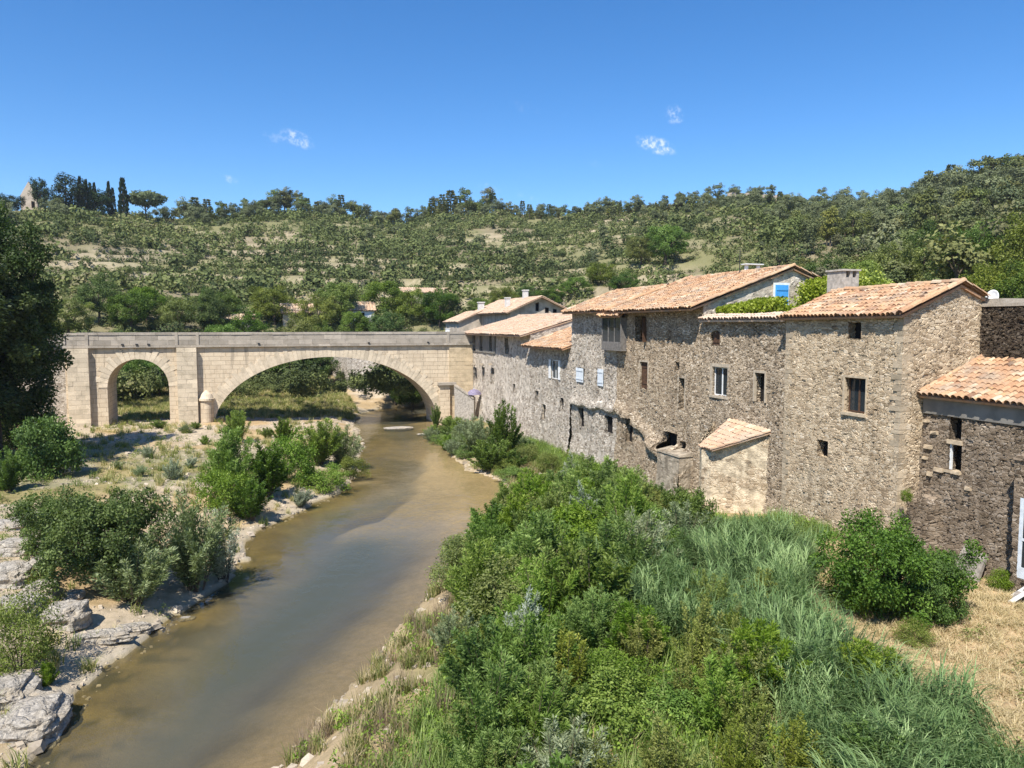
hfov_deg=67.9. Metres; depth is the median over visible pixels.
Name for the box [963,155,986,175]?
pine
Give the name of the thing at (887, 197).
hillside wood
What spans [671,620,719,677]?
olive shrub
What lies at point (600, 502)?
sapling
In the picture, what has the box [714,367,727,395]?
window
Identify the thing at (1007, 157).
pine
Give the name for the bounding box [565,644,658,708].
sapling
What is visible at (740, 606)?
olive shrub
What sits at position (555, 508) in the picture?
sapling
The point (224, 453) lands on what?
bush
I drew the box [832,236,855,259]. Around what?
pine
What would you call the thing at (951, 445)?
window frame
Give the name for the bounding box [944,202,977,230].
pine
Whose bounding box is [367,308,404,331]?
broadleaf tree
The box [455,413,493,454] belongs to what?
bush
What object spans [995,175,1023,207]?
pine
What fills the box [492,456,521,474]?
bush
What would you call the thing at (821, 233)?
pine
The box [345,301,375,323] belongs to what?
house
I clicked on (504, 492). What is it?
sapling
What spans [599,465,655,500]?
sapling
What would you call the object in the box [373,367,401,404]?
broadleaf tree
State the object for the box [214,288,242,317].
broadleaf tree
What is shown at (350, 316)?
broadleaf tree
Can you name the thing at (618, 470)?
sapling
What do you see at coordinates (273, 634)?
river water
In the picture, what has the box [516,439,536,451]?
bush
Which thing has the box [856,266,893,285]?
climbing vine
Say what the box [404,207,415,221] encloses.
pine
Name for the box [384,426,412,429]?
limestone rock
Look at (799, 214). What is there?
pine
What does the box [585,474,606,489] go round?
sapling
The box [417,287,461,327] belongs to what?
broadleaf tree
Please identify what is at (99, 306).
broadleaf tree
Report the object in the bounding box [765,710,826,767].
olive shrub
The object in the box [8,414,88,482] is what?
bush
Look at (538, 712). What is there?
sapling
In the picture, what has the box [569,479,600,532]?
silver willow
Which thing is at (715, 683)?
olive shrub
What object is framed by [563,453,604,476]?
sapling
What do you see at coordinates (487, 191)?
pine
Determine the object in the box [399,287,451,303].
house
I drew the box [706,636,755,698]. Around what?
olive shrub
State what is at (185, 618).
limestone rock
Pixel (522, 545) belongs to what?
sapling
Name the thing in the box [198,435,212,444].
weed
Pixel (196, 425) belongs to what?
weed
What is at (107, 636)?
limestone rock
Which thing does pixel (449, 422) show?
bush
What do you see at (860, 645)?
sapling
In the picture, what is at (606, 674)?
sapling
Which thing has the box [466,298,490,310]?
broadleaf tree
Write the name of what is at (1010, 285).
broadleaf tree
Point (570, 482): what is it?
sapling
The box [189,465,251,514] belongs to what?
bush
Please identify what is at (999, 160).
pine
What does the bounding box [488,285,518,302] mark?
broadleaf tree
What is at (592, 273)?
broadleaf tree
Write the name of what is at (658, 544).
sapling
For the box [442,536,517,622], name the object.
sapling
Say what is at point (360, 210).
pine
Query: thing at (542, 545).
sapling
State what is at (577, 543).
sapling
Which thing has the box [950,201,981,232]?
pine
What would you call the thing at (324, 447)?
bush
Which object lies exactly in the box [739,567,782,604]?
sapling
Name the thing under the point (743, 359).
stone house
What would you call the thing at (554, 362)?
window
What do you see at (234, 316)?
house
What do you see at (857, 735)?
sapling
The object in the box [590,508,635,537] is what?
sapling
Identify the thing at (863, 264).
broadleaf tree
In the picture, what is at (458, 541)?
sapling
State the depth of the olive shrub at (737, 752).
13.45 m
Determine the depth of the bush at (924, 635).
20.07 m
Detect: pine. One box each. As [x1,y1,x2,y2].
[0,193,16,210]
[7,196,26,210]
[26,176,52,205]
[40,171,87,210]
[71,181,91,208]
[90,188,112,215]
[128,189,168,219]
[151,210,160,215]
[159,207,170,220]
[174,196,188,216]
[187,197,200,218]
[202,199,213,216]
[208,207,214,221]
[215,201,225,216]
[220,203,229,219]
[229,202,238,213]
[239,198,248,210]
[255,199,265,205]
[259,195,272,208]
[266,188,282,206]
[278,186,293,209]
[282,192,293,209]
[291,190,302,206]
[295,196,312,210]
[326,194,341,211]
[336,195,347,213]
[344,200,358,211]
[351,205,365,216]
[363,206,370,216]
[384,210,399,221]
[396,212,407,221]
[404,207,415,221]
[426,198,435,216]
[430,196,438,210]
[436,194,447,214]
[444,190,458,214]
[447,297,464,315]
[452,195,463,214]
[457,187,471,212]
[465,199,477,211]
[475,198,484,212]
[480,187,494,203]
[488,193,496,212]
[505,201,513,211]
[513,205,519,213]
[514,243,524,260]
[518,200,525,216]
[525,204,533,218]
[545,204,551,216]
[557,248,568,261]
[589,249,598,262]
[616,202,622,213]
[623,200,629,210]
[671,199,678,208]
[764,239,791,265]
[776,191,783,201]
[782,215,803,244]
[787,210,805,231]
[798,258,811,267]
[799,237,816,250]
[800,217,821,253]
[800,218,820,240]
[813,217,829,235]
[813,261,840,276]
[817,224,835,244]
[820,205,842,246]
[831,233,842,247]
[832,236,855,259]
[836,218,850,237]
[840,204,863,225]
[842,209,862,236]
[849,255,863,263]
[854,232,878,256]
[859,236,886,256]
[860,220,912,276]
[861,210,872,230]
[868,214,892,235]
[868,253,914,282]
[881,203,915,223]
[883,268,905,282]
[884,205,911,227]
[885,214,906,233]
[891,228,923,258]
[897,218,919,234]
[909,186,943,231]
[915,262,950,280]
[916,219,991,289]
[923,272,944,280]
[926,209,941,229]
[935,202,961,222]
[935,213,950,233]
[936,207,952,224]
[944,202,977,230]
[946,164,956,181]
[948,219,988,275]
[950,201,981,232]
[951,185,975,206]
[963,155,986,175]
[966,186,990,208]
[966,201,993,223]
[968,215,989,224]
[978,155,1004,176]
[978,157,997,173]
[978,199,1023,271]
[987,184,1001,208]
[988,177,1023,214]
[994,200,1014,219]
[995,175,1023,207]
[999,199,1023,220]
[1000,153,1021,166]
[1001,157,1022,168]
[1015,153,1023,166]
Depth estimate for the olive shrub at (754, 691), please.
16.09 m
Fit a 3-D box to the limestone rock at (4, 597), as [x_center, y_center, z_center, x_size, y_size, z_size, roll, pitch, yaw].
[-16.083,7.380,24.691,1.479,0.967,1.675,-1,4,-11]
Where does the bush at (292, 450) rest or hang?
on the ground at (428, 512)
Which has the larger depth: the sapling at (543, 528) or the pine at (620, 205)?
the pine at (620, 205)
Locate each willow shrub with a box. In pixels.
[79,526,179,606]
[150,489,237,592]
[198,508,241,582]
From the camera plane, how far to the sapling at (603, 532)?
25.73 m
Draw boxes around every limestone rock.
[0,518,23,531]
[0,537,41,556]
[0,560,34,589]
[0,591,48,625]
[0,669,42,709]
[0,689,76,750]
[19,579,56,600]
[28,557,54,570]
[36,599,92,632]
[60,589,85,600]
[71,626,134,644]
[116,621,151,634]
[178,616,195,621]
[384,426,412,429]
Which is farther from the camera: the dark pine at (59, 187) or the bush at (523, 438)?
the dark pine at (59, 187)
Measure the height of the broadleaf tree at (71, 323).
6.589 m
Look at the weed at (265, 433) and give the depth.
65.37 m
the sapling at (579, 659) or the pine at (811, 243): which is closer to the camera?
the sapling at (579, 659)
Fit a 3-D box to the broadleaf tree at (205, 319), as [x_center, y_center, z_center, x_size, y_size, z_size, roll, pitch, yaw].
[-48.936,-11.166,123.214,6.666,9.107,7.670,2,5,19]
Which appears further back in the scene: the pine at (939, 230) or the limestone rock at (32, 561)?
the pine at (939, 230)
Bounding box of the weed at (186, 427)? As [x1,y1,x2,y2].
[178,424,194,432]
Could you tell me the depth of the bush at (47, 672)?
21.70 m
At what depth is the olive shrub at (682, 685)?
16.37 m
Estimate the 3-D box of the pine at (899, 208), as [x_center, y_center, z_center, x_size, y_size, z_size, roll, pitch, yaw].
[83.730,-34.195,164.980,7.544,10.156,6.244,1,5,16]
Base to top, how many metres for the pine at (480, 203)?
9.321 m
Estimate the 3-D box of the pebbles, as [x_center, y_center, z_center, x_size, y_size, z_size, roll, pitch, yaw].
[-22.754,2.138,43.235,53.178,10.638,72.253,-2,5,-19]
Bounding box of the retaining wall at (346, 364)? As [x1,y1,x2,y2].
[331,357,381,392]
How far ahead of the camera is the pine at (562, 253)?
204.27 m
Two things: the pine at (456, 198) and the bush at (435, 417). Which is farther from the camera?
the pine at (456, 198)
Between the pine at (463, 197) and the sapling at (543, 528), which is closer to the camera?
the sapling at (543, 528)
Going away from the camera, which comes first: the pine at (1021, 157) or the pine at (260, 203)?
the pine at (1021, 157)
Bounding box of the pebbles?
[0,416,541,767]
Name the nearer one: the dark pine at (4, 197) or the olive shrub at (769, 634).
the olive shrub at (769, 634)
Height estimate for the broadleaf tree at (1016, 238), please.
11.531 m
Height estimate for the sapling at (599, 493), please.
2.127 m
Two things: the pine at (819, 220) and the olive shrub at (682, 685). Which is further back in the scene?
the pine at (819, 220)
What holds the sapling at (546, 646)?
on the ground at (428, 512)
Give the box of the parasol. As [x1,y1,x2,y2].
[468,388,480,394]
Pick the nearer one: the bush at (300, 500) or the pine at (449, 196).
the bush at (300, 500)
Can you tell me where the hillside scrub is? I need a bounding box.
[2,190,1022,401]
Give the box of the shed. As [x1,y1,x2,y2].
[698,418,770,513]
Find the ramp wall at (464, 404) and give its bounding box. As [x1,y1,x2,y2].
[454,384,474,419]
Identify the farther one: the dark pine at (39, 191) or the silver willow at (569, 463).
the dark pine at (39, 191)
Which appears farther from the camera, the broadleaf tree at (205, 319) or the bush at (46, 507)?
the broadleaf tree at (205, 319)
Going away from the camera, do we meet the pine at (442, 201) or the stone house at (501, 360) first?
the stone house at (501, 360)
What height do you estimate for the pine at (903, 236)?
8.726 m
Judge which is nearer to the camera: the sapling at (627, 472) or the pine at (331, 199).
the sapling at (627, 472)
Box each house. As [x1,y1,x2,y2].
[219,313,254,327]
[280,303,314,326]
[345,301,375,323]
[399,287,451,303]
[443,310,481,331]
[464,313,571,436]
[475,290,566,325]
[521,327,571,453]
[541,289,588,305]
[560,284,702,465]
[602,251,821,496]
[696,311,786,514]
[776,269,990,545]
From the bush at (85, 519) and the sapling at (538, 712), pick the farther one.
the bush at (85, 519)
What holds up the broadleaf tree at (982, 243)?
on the ground at (428, 512)
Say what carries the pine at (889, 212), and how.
on the ground at (428, 512)
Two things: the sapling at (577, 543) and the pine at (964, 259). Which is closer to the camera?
the sapling at (577, 543)
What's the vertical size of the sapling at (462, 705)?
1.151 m
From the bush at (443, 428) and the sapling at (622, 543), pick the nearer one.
the sapling at (622, 543)
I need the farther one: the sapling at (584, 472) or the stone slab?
the sapling at (584, 472)
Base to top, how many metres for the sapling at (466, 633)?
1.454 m
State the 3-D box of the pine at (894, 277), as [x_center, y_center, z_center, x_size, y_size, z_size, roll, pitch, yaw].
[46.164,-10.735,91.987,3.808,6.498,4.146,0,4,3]
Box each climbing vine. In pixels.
[714,269,881,313]
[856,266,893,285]
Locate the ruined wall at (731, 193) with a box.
[727,192,749,200]
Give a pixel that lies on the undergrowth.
(676, 728)
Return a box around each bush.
[0,445,30,491]
[0,483,180,595]
[0,577,67,675]
[1,404,65,449]
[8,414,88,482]
[13,491,90,551]
[36,661,60,685]
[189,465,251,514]
[197,426,268,495]
[219,409,250,438]
[226,477,273,520]
[244,441,297,496]
[270,424,319,484]
[271,416,296,441]
[291,462,351,494]
[291,487,314,506]
[298,418,347,464]
[327,422,364,467]
[340,456,371,480]
[421,426,441,441]
[422,424,440,438]
[428,434,444,444]
[430,403,441,426]
[435,425,448,433]
[437,434,451,450]
[438,416,462,426]
[440,427,458,435]
[443,429,461,436]
[443,437,461,455]
[452,443,472,457]
[453,416,483,432]
[453,433,466,446]
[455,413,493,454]
[466,435,517,471]
[486,397,523,452]
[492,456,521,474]
[492,465,530,483]
[505,449,527,465]
[509,442,545,464]
[515,443,538,458]
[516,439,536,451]
[518,435,533,444]
[529,452,562,471]
[654,482,671,507]
[660,483,718,535]
[807,507,989,632]
[825,547,901,620]
[881,549,977,627]
[889,615,940,650]
[983,568,1015,593]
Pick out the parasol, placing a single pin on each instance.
(473, 391)
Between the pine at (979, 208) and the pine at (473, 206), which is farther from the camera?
the pine at (473, 206)
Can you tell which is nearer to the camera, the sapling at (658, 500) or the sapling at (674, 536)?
the sapling at (674, 536)
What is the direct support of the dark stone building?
on the ground at (428, 512)
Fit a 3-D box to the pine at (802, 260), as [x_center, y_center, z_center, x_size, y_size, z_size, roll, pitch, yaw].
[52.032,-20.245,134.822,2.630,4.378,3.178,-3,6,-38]
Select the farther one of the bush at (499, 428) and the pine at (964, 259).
the pine at (964, 259)
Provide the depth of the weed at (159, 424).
68.44 m
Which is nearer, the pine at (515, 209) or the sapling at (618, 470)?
the sapling at (618, 470)
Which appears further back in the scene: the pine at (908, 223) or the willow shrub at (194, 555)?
the pine at (908, 223)
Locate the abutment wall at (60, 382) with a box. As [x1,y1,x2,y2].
[20,335,67,423]
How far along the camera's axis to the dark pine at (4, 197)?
237.60 m
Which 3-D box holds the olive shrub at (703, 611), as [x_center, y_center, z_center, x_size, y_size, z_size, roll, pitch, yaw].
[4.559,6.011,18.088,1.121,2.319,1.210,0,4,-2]
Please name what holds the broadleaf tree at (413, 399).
on the ground at (428, 512)
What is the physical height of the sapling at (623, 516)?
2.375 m
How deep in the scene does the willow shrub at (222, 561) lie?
30.85 m
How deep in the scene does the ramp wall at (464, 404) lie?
78.59 m
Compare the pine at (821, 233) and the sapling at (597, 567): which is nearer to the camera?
the sapling at (597, 567)
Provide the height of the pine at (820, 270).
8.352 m
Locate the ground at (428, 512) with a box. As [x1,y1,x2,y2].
[0,204,1023,767]
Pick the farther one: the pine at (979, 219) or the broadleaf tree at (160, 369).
the pine at (979, 219)
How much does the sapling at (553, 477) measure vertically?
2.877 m
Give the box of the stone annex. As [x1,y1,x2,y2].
[906,354,1023,591]
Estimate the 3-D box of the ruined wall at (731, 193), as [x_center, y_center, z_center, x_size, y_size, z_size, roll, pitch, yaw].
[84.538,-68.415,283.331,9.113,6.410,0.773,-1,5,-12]
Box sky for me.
[0,0,1023,222]
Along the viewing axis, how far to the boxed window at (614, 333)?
48.95 m
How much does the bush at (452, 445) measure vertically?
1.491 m
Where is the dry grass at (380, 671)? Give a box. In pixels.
[275,438,851,767]
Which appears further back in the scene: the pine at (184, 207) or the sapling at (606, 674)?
the pine at (184, 207)
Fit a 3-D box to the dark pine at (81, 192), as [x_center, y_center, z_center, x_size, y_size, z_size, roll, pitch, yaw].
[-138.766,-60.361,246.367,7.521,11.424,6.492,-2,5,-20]
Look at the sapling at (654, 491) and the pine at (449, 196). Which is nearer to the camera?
the sapling at (654, 491)
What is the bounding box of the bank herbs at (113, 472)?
[0,392,351,617]
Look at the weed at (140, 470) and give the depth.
47.34 m
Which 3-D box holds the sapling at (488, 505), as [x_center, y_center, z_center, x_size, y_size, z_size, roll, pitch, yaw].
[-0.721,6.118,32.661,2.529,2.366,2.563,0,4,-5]
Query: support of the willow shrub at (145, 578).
on the ground at (428, 512)
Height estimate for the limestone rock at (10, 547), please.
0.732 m
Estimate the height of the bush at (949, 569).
2.362 m
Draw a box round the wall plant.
[898,488,913,503]
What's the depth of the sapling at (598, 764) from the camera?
13.29 m
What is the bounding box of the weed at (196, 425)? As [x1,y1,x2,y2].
[189,422,200,428]
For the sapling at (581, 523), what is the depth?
27.42 m
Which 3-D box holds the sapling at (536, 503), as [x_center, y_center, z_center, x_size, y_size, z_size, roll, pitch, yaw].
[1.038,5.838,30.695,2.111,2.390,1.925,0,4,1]
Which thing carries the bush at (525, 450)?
on the ground at (428, 512)
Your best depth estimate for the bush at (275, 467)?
43.20 m
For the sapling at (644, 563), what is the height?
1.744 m
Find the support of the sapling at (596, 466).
on the ground at (428, 512)
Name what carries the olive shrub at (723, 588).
on the ground at (428, 512)
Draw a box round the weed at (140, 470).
[130,465,149,475]
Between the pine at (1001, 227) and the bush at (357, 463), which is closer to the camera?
the bush at (357, 463)
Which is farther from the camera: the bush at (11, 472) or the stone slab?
the bush at (11, 472)
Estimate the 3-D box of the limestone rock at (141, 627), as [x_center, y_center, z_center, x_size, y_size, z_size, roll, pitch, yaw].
[-12.997,8.357,25.742,1.490,0.447,0.621,-2,5,-19]
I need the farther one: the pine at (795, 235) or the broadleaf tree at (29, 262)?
the pine at (795, 235)
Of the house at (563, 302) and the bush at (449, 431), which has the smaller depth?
the bush at (449, 431)
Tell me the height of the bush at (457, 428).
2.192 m
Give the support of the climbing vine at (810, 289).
attached to the stone house at (743, 359)
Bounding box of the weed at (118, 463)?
[108,460,125,468]
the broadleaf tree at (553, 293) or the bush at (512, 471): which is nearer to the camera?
the bush at (512, 471)
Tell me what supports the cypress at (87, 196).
on the ground at (428, 512)
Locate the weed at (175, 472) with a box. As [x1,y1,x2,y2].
[162,456,183,479]
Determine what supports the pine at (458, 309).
on the ground at (428, 512)
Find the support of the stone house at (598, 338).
on the ground at (428, 512)
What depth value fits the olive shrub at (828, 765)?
11.35 m
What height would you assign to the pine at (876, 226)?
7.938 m
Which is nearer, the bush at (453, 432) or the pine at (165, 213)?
the bush at (453, 432)
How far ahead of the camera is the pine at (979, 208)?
140.17 m
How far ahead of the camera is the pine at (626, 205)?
290.83 m
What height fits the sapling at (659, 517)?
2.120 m
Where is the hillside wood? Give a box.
[0,161,1023,259]
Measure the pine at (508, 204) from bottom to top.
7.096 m
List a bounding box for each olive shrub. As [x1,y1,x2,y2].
[669,652,706,716]
[670,601,691,643]
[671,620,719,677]
[681,590,725,663]
[685,569,720,602]
[688,647,765,740]
[695,570,739,619]
[705,713,759,767]
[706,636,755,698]
[717,614,744,659]
[719,604,749,645]
[719,617,811,693]
[719,680,773,739]
[724,715,769,767]
[732,642,787,712]
[733,601,751,623]
[762,755,785,767]
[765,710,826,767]
[811,755,838,767]
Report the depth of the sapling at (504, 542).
26.69 m
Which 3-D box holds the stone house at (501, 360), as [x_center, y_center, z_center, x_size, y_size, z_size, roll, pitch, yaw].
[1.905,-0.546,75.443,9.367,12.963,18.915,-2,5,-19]
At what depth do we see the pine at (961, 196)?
175.65 m
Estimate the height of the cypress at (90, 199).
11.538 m
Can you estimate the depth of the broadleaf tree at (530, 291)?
158.48 m
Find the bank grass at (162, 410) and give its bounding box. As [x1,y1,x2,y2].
[0,381,360,767]
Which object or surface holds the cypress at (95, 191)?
on the ground at (428, 512)
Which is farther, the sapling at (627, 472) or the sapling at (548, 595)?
the sapling at (627, 472)
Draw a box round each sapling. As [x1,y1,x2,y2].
[423,532,496,581]
[427,604,479,655]
[427,697,477,753]
[428,529,478,589]
[434,615,501,672]
[434,645,548,755]
[439,614,520,696]
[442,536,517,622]
[449,725,546,767]
[455,546,560,626]
[456,534,512,573]
[462,504,502,546]
[463,519,513,555]
[466,500,507,535]
[480,523,564,585]
[481,481,522,519]
[481,610,579,691]
[484,604,514,622]
[485,739,516,767]
[493,594,567,644]
[496,493,535,536]
[497,557,539,597]
[499,486,547,510]
[499,504,533,542]
[500,671,587,759]
[501,466,553,504]
[501,552,582,634]
[502,539,564,579]
[505,520,571,554]
[508,507,582,573]
[510,713,619,767]
[513,655,590,726]
[516,749,574,767]
[519,471,554,496]
[524,499,551,516]
[526,494,615,542]
[538,467,594,506]
[541,490,568,513]
[541,620,588,690]
[544,531,640,617]
[545,469,564,493]
[551,505,573,538]
[553,548,564,576]
[554,582,625,653]
[555,538,582,552]
[556,503,595,528]
[559,653,666,741]
[559,733,636,767]
[561,465,592,488]
[561,477,601,508]
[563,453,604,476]
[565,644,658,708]
[569,547,632,597]
[572,486,594,516]
[577,515,652,571]
[582,458,628,490]
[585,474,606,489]
[585,520,630,546]
[586,470,658,526]
[589,481,618,512]
[590,455,622,471]
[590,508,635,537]
[591,487,604,500]
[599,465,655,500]
[600,471,653,489]
[600,506,683,561]
[603,598,671,651]
[608,507,641,526]
[608,542,659,578]
[609,464,621,473]
[614,614,665,672]
[617,505,684,537]
[628,526,674,563]
[635,496,664,516]
[637,667,720,736]
[637,715,707,767]
[639,483,673,510]
[639,483,675,507]
[651,529,685,558]
[652,500,720,539]
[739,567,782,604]
[823,635,914,699]
[824,711,930,767]
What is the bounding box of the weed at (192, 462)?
[184,455,197,467]
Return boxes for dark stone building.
[979,298,1023,358]
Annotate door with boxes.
[1017,498,1023,578]
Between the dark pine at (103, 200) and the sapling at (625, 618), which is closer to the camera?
the sapling at (625, 618)
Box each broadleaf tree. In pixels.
[0,198,74,458]
[0,254,55,415]
[42,298,95,332]
[74,271,124,323]
[103,288,155,326]
[119,362,141,391]
[121,286,170,321]
[124,359,157,397]
[130,360,168,395]
[155,295,198,327]
[183,287,234,329]
[198,283,214,322]
[202,324,239,331]
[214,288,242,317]
[223,304,273,331]
[248,284,298,324]
[259,331,286,374]
[270,358,315,374]
[278,312,320,331]
[290,357,340,374]
[296,293,340,324]
[311,319,334,331]
[313,281,359,321]
[338,311,368,331]
[359,280,414,315]
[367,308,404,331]
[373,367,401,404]
[388,287,425,317]
[392,386,421,411]
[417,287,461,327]
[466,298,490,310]
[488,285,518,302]
[514,282,538,297]
[536,286,566,304]
[557,276,595,297]
[585,261,617,284]
[607,269,639,288]
[625,234,658,264]
[645,224,695,264]
[802,253,848,276]
[842,260,890,284]
[859,239,924,281]
[896,219,944,280]
[925,222,997,280]
[958,259,1023,297]
[961,218,1022,291]
[986,210,1023,287]
[992,259,1023,298]
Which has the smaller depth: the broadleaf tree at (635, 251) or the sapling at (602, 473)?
the sapling at (602, 473)
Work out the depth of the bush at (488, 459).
53.55 m
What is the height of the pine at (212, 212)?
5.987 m
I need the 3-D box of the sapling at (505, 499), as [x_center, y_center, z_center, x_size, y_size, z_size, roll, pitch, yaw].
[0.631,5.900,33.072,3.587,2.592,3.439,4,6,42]
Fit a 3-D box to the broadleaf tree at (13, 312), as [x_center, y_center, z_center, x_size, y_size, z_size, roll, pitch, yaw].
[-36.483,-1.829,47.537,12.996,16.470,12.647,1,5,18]
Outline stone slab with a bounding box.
[955,544,987,583]
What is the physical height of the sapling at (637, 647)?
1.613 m
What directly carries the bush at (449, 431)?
on the ground at (428, 512)
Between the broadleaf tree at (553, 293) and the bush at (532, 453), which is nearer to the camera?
the bush at (532, 453)
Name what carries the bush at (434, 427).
on the ground at (428, 512)
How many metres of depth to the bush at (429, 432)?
69.60 m
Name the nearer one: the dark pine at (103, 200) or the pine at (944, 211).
the pine at (944, 211)
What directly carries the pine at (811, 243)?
on the ground at (428, 512)
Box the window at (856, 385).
[848,378,865,412]
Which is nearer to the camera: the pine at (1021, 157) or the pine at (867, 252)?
the pine at (867, 252)
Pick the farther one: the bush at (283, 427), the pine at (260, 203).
the pine at (260, 203)
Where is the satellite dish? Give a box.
[984,290,998,307]
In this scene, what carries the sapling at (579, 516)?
on the ground at (428, 512)
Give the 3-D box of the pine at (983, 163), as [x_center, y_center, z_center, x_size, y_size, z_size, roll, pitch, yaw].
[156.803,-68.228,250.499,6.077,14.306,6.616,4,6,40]
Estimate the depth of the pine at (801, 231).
160.81 m
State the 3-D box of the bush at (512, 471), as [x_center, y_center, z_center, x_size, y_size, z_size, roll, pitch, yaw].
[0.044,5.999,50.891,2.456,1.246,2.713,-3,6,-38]
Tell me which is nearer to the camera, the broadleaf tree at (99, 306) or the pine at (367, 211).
the broadleaf tree at (99, 306)
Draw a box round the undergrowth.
[292,440,1022,767]
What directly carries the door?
in the stone annex
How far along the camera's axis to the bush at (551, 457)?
51.68 m
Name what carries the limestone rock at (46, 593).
on the ground at (428, 512)
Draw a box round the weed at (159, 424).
[149,420,168,428]
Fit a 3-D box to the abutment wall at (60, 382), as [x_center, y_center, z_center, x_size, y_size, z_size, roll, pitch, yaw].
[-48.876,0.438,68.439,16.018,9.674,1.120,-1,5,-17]
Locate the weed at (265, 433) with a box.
[260,427,273,437]
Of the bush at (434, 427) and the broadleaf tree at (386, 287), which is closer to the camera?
the bush at (434, 427)
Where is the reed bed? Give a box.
[563,503,1023,767]
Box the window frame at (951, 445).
[949,444,952,468]
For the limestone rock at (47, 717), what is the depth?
19.40 m
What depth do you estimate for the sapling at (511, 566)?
21.57 m
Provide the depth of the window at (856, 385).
29.88 m
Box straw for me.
[689,537,1023,756]
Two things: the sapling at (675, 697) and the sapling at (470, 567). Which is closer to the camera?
the sapling at (675, 697)
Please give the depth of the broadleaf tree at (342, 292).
135.36 m
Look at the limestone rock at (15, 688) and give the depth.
20.57 m
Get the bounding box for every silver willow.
[503,585,543,645]
[560,450,578,477]
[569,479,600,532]
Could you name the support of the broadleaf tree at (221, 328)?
on the ground at (428, 512)
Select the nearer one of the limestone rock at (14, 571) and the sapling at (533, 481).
the limestone rock at (14, 571)
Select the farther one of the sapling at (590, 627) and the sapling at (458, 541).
the sapling at (458, 541)
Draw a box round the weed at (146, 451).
[138,443,155,457]
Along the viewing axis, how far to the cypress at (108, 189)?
247.48 m
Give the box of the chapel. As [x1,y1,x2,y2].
[20,182,38,209]
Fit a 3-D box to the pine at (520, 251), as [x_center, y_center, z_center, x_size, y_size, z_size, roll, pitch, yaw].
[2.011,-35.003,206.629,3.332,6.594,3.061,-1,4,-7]
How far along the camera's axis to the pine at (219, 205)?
277.23 m
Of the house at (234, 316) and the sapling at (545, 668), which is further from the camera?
the house at (234, 316)
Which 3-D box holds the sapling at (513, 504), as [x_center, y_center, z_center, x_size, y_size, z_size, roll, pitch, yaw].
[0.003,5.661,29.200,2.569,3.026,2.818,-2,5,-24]
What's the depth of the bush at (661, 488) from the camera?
35.72 m
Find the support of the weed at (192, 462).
on the ground at (428, 512)
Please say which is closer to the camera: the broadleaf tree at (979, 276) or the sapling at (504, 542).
the sapling at (504, 542)
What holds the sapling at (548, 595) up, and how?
on the ground at (428, 512)
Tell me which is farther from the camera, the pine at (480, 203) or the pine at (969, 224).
the pine at (480, 203)
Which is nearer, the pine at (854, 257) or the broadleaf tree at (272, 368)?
the broadleaf tree at (272, 368)
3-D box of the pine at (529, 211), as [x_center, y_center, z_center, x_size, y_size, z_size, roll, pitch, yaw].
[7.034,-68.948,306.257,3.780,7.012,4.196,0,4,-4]
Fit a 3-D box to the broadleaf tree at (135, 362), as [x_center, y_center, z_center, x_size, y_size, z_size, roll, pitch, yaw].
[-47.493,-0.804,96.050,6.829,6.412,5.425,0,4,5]
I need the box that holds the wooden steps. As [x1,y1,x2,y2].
[1008,587,1023,602]
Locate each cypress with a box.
[77,175,83,208]
[83,179,88,208]
[88,181,93,210]
[91,182,97,211]
[106,181,111,214]
[110,187,115,214]
[117,177,129,216]
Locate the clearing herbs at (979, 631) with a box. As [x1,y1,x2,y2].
[810,543,1023,747]
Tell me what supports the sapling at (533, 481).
on the ground at (428, 512)
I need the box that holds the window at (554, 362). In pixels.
[552,360,559,378]
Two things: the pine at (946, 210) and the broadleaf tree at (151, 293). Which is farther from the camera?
the pine at (946, 210)
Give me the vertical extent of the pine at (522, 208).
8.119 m
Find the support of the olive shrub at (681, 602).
on the ground at (428, 512)
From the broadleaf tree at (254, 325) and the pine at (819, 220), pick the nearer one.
the broadleaf tree at (254, 325)
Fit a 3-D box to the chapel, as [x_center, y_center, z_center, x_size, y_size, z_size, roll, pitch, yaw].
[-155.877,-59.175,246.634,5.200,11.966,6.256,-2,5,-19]
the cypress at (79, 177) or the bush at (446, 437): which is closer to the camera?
the bush at (446, 437)
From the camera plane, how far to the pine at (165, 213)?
259.34 m
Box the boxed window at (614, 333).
[596,306,626,350]
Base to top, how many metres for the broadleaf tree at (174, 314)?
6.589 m
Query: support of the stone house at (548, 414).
on the ground at (428, 512)
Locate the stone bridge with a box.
[62,332,475,426]
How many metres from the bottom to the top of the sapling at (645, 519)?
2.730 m
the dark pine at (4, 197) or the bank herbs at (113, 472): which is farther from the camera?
the dark pine at (4, 197)
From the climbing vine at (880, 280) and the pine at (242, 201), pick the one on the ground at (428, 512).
the pine at (242, 201)
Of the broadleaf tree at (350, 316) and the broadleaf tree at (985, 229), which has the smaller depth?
the broadleaf tree at (985, 229)
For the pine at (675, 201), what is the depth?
280.14 m
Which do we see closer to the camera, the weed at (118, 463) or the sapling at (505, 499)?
the sapling at (505, 499)
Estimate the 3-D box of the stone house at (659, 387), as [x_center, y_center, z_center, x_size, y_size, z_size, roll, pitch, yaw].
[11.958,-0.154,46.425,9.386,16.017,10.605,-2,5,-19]
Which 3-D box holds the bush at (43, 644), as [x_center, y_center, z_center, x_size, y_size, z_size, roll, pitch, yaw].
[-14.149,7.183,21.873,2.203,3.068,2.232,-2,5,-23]
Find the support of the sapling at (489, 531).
on the ground at (428, 512)
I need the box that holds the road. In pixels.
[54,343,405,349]

